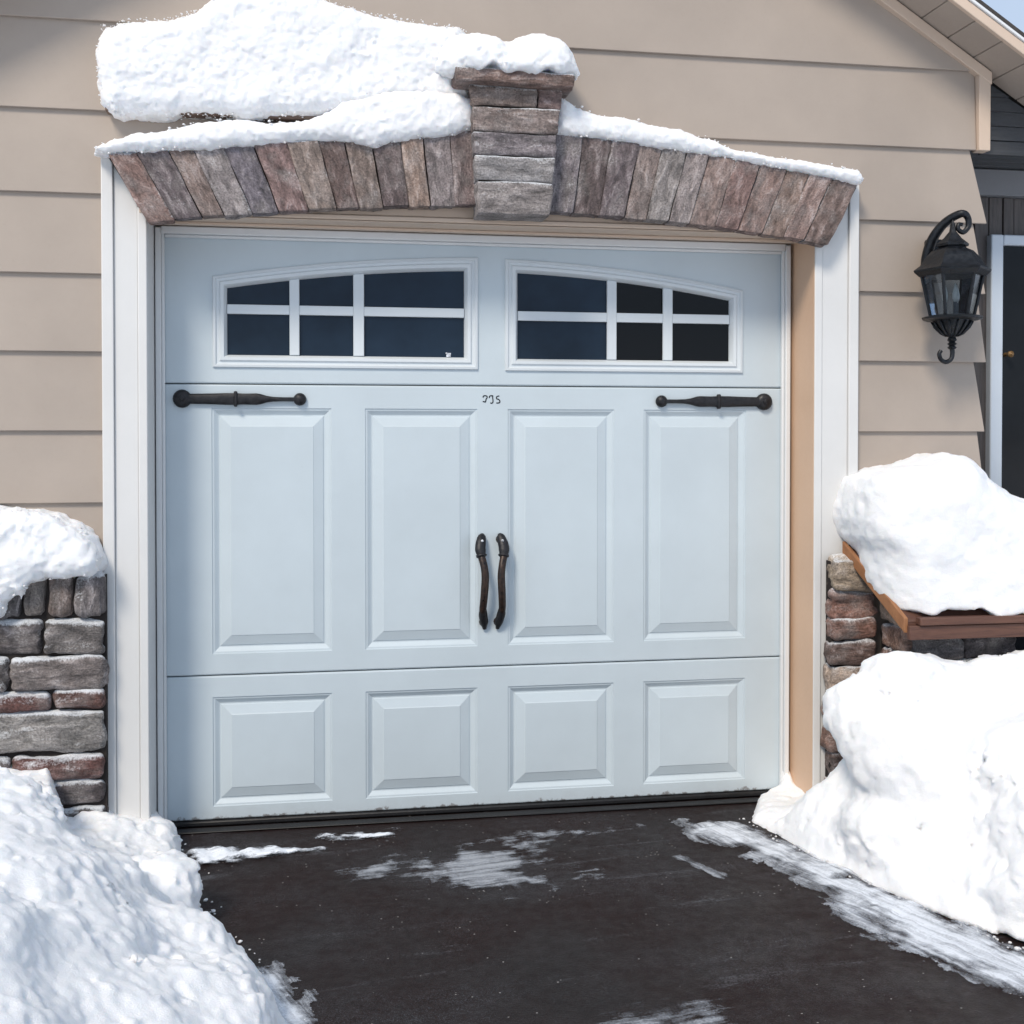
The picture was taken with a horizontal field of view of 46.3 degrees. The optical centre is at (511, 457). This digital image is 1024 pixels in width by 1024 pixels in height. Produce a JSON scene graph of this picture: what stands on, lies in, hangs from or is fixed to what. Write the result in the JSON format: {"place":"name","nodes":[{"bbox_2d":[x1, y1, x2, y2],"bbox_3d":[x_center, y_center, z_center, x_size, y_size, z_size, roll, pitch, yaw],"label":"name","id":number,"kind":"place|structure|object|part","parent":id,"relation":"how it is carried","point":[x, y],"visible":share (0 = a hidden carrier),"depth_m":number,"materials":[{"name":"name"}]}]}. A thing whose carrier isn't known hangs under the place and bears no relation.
{"place":"outdoors","nodes":[
{"label":"outdoors","id":0,"kind":"place"},
{"bbox_2d":[177,796,1023,1023],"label":"driveway","id":1,"kind":"structure","parent":0,"point":[638,916],"depth_m":3.76,"materials":[{"name":"black asphalt"}]},
{"bbox_2d":[0,571,109,816],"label":"stone pillar","id":2,"kind":"structure","parent":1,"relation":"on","point":[54,671],"depth_m":4.35,"materials":[{"name":"grey stone"}]},
{"bbox_2d":[0,505,107,617],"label":"snow mound","id":3,"kind":"object","parent":2,"relation":"on","point":[38,545],"visible":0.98,"depth_m":4.26,"materials":[{"name":"white snow"}]},
{"bbox_2d":[189,845,324,862],"bbox_3d":[-0.946,1.458,4.436,0.620,0.019,0.235,0,1,-10],"label":"snow patch","id":4,"kind":"object","parent":1,"relation":"on","point":[214,853],"visible":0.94,"depth_m":4.42,"materials":[{"name":"white snow"}]},
{"bbox_2d":[262,970,309,1023],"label":"snow patch","id":5,"kind":"object","parent":1,"relation":"on","point":[290,1013],"visible":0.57,"depth_m":3.24,"materials":[{"name":"white snow"}]},
{"bbox_2d":[317,832,391,838],"bbox_3d":[-0.598,1.456,4.637,0.445,0.013,0.180,0,1,-10],"label":"snow patch","id":6,"kind":"object","parent":1,"relation":"on","point":[370,834],"visible":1,"depth_m":4.62,"materials":[{"name":"white snow"}]},
{"bbox_2d":[372,852,525,884],"bbox_3d":[-0.165,1.465,4.287,1.045,0.006,0.730,0,1,-10],"label":"snow patch","id":7,"kind":"object","parent":1,"relation":"on","point":[489,865],"visible":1,"depth_m":4.29,"materials":[{"name":"white snow"}]},
{"bbox_2d":[177,797,759,834],"bbox_3d":[-0.091,1.457,4.885,2.600,0.006,0.053,0,1,-10],"label":"threshold strip","id":8,"kind":"object","parent":1,"relation":"on","point":[449,816],"visible":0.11,"depth_m":4.85,"materials":[{"name":"black rubber"}]},
{"bbox_2d":[684,821,1023,988],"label":"snow patch","id":9,"kind":"object","parent":1,"relation":"on","point":[921,927],"visible":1,"depth_m":3.84,"materials":[{"name":"white snow"}]},
{"bbox_2d":[833,903,919,951],"bbox_3d":[1.121,1.473,3.767,0.111,0.008,0.438,0,1,-18],"label":"snow patch","id":10,"kind":"object","parent":1,"relation":"on","point":[847,908],"visible":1,"depth_m":3.83,"materials":[{"name":"white snow"}]},
{"bbox_2d":[820,553,1016,778],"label":"stone wall","id":11,"kind":"structure","parent":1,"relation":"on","point":[851,610],"depth_m":4.85,"materials":[{"name":"stone"}]},
{"bbox_2d":[842,541,1023,639],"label":"wooden sill","id":12,"kind":"structure","parent":11,"relation":"on","point":[960,624],"depth_m":4.60,"materials":[{"name":"brown wood"}]},
{"bbox_2d":[832,452,1023,615],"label":"snow heap","id":13,"kind":"object","parent":12,"relation":"on","point":[931,534],"visible":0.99,"depth_m":4.61,"materials":[{"name":"white snow"}]},
{"bbox_2d":[982,0,1023,31],"label":"sky","id":14,"kind":"structure","parent":0,"point":[1011,10],"materials":[{"name":"blue"}]},
{"label":"snow ground","id":15,"kind":"structure","parent":0,"visible":0},
{"bbox_2d":[0,765,305,1023],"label":"snow bank","id":16,"kind":"structure","parent":15,"relation":"on","point":[105,918],"depth_m":2.89,"materials":[{"name":"white snow"}]},
{"bbox_2d":[0,0,1023,654],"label":"house","id":17,"kind":"structure","parent":15,"relation":"on","point":[910,112],"depth_m":4.84,"materials":[{"name":"beige paint"}]},
{"bbox_2d":[105,107,316,122],"bbox_3d":[-0.870,-1.277,4.508,1.260,0.014,0.062,0,1,-10],"label":"wall ledge","id":18,"kind":"object","parent":17,"relation":"attached to","point":[287,119],"depth_m":4.48,"materials":[{"name":"brown wood"}]},
{"bbox_2d":[95,0,467,122],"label":"snow slab","id":19,"kind":"object","parent":18,"relation":"on","point":[257,60],"depth_m":4.41,"materials":[{"name":"white snow"}]},
{"bbox_2d":[101,157,858,819],"bbox_3d":[-0.069,0.162,4.838,2.987,2.600,0.314,0,1,-10],"label":"door surround","id":20,"kind":"object","parent":17,"relation":"attached to","point":[819,375],"visible":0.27,"depth_m":4.71,"materials":[{"name":"paint"}]},
{"bbox_2d":[155,226,790,827],"bbox_3d":[-0.097,0.256,4.917,2.655,2.410,0.142,0,1,-10],"label":"garage door","id":21,"kind":"structure","parent":20,"relation":"attached to","point":[465,528],"depth_m":4.91,"materials":[{"name":"paint"}]},
{"bbox_3d":[-0.662,-0.589,4.821,1.059,0.460,0.035,0,1,-10],"label":"window","id":22,"kind":"part","parent":21,"relation":"part of","materials":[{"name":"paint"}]},
{"bbox_2d":[157,656,779,820],"bbox_3d":[-0.103,1.148,4.965,2.655,0.572,0.045,0,1,-10],"label":"door section","id":23,"kind":"structure","parent":21,"relation":"in","point":[189,698],"depth_m":4.94,"materials":[{"name":"paint"}]},
{"bbox_2d":[155,384,789,675],"bbox_3d":[-0.103,0.283,4.950,2.655,1.152,0.045,0,1,-10],"label":"door section","id":24,"kind":"structure","parent":21,"relation":"in","point":[189,428],"depth_m":4.92,"materials":[{"name":"paint"}]},
{"bbox_2d":[155,226,790,387],"bbox_3d":[-0.103,-0.618,4.935,2.655,0.642,0.045,0,1,-10],"label":"door section","id":25,"kind":"structure","parent":21,"relation":"in","point":[191,264],"depth_m":4.91,"materials":[{"name":"paint"}]},
{"bbox_2d":[165,383,780,388],"bbox_3d":[-0.108,0.255,4.980,2.655,2.410,0.013,0,1,-10],"label":"door back","id":26,"kind":"structure","parent":21,"relation":"in","point":[165,383],"depth_m":4.97,"materials":[{"name":"black"}]},
{"bbox_3d":[0.476,-0.589,5.021,1.029,0.460,0.035,0,1,-10],"label":"window","id":27,"kind":"part","parent":21,"relation":"part of","materials":[{"name":"paint"}]},
{"bbox_2d":[109,66,856,247],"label":"stone arch","id":28,"kind":"structure","parent":17,"relation":"attached to","point":[510,155],"depth_m":4.53,"materials":[{"name":"brown stone"}]},
{"bbox_2d":[94,90,471,158],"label":"snow ridge","id":29,"kind":"structure","parent":28,"relation":"on","point":[379,119],"depth_m":4.45,"materials":[{"name":"white snow"}]},
{"bbox_2d":[435,33,579,79],"bbox_3d":[-0.021,-1.519,4.572,0.553,0.190,0.297,0,1,-10],"label":"snow mound","id":30,"kind":"object","parent":28,"relation":"on","point":[533,53],"visible":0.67,"depth_m":4.46,"materials":[{"name":"white snow"}]},
{"bbox_2d":[556,98,863,184],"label":"snow ridge","id":31,"kind":"structure","parent":28,"relation":"on","point":[573,121],"depth_m":4.67,"materials":[{"name":"white snow"}]},
{"bbox_2d":[914,210,991,363],"bbox_3d":[1.784,-0.692,4.859,0.292,0.627,0.311,0,1,-10],"label":"wall lantern","id":32,"kind":"object","parent":17,"relation":"attached to","point":[950,255],"depth_m":4.83,"materials":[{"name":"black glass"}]},
{"bbox_2d":[985,234,1023,649],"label":"entry door","id":33,"kind":"structure","parent":17,"relation":"attached to","point":[1004,453],"depth_m":5.58,"materials":[{"name":"paint"}]},
{"bbox_2d":[739,650,1023,950],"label":"snow bank","id":34,"kind":"structure","parent":15,"relation":"on","point":[916,795],"depth_m":4.17,"materials":[{"name":"white snow"}]}
]}

